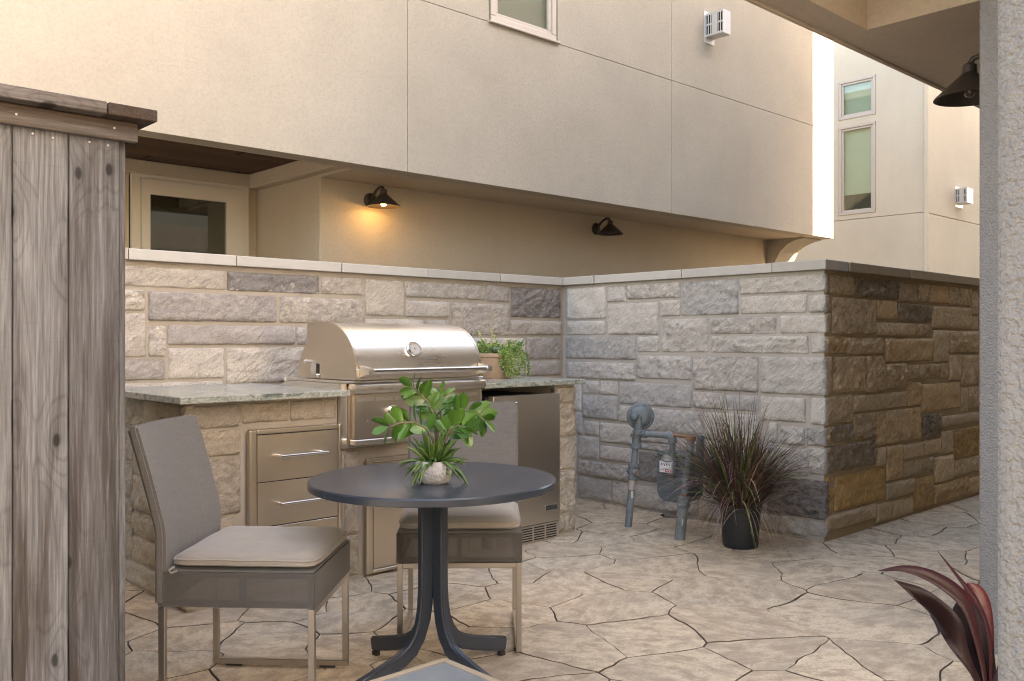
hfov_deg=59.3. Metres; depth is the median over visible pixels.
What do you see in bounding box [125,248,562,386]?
stone wall
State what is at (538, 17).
window
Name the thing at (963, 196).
exhaust vent
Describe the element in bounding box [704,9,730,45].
exhaust vent
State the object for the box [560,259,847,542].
stone wall
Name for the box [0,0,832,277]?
neighbour house
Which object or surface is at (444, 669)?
side table
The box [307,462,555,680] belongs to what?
round table
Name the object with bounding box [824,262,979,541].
stone wall
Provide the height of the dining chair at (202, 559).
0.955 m
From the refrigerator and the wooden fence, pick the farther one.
the refrigerator
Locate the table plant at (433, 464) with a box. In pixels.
[371,373,497,485]
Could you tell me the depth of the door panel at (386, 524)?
4.79 m
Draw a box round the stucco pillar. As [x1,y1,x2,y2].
[998,0,1023,680]
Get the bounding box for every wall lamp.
[364,186,399,208]
[592,217,622,235]
[933,53,979,106]
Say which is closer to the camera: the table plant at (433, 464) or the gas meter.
the table plant at (433, 464)
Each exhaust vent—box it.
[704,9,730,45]
[955,187,972,208]
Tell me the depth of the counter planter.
5.89 m
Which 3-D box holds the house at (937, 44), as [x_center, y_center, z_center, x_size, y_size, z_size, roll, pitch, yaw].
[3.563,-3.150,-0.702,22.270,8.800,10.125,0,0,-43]
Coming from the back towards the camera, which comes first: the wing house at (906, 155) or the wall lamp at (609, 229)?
the wing house at (906, 155)
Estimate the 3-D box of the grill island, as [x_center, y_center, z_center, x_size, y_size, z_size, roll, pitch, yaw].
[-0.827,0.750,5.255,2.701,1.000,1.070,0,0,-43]
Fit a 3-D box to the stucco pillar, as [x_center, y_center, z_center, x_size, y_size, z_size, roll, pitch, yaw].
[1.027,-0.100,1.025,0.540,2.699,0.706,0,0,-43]
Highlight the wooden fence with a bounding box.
[0,83,156,680]
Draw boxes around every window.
[489,0,555,39]
[838,74,875,120]
[838,121,875,215]
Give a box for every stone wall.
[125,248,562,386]
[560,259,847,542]
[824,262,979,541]
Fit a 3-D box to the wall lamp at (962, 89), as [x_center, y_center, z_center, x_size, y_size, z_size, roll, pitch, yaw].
[2.112,-1.204,4.083,0.304,0.198,0.372,0,0,-43]
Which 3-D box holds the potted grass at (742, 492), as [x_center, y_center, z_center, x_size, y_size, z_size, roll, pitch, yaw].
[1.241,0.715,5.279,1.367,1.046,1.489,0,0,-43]
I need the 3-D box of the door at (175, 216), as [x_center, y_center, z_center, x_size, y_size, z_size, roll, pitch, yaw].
[-2.972,-0.300,8.373,0.950,2.300,0.060,0,0,-43]
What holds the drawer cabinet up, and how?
attached to the grill island
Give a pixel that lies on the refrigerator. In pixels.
(539, 431)
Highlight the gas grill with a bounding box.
[281,322,491,448]
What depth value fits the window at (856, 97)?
16.70 m
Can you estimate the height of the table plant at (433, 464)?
0.440 m
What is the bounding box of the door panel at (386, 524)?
[373,459,405,568]
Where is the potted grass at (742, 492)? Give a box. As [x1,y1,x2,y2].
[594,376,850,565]
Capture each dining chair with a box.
[128,414,349,680]
[396,401,521,652]
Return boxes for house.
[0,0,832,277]
[745,0,997,654]
[794,41,979,277]
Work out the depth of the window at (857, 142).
16.74 m
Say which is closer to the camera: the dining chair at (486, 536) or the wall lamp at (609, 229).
the dining chair at (486, 536)
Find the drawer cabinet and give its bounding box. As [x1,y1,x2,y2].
[247,423,341,528]
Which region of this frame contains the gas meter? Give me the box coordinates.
[624,403,703,540]
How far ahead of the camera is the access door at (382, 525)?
4.77 m
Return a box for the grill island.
[125,376,585,611]
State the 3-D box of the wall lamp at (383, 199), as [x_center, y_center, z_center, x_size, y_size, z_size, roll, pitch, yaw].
[-1.188,-1.314,8.192,0.304,0.198,0.372,0,0,-43]
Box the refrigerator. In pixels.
[482,390,559,544]
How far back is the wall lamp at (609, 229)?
10.29 m
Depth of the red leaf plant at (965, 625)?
1.98 m
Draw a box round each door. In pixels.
[141,178,241,255]
[365,454,407,574]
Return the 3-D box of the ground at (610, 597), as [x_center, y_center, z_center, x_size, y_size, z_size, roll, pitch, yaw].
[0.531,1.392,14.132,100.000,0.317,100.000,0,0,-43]
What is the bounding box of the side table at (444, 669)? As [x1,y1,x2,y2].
[370,658,499,680]
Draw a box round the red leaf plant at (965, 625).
[878,552,997,680]
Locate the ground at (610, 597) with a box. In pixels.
[11,494,997,680]
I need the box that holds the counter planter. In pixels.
[476,327,530,378]

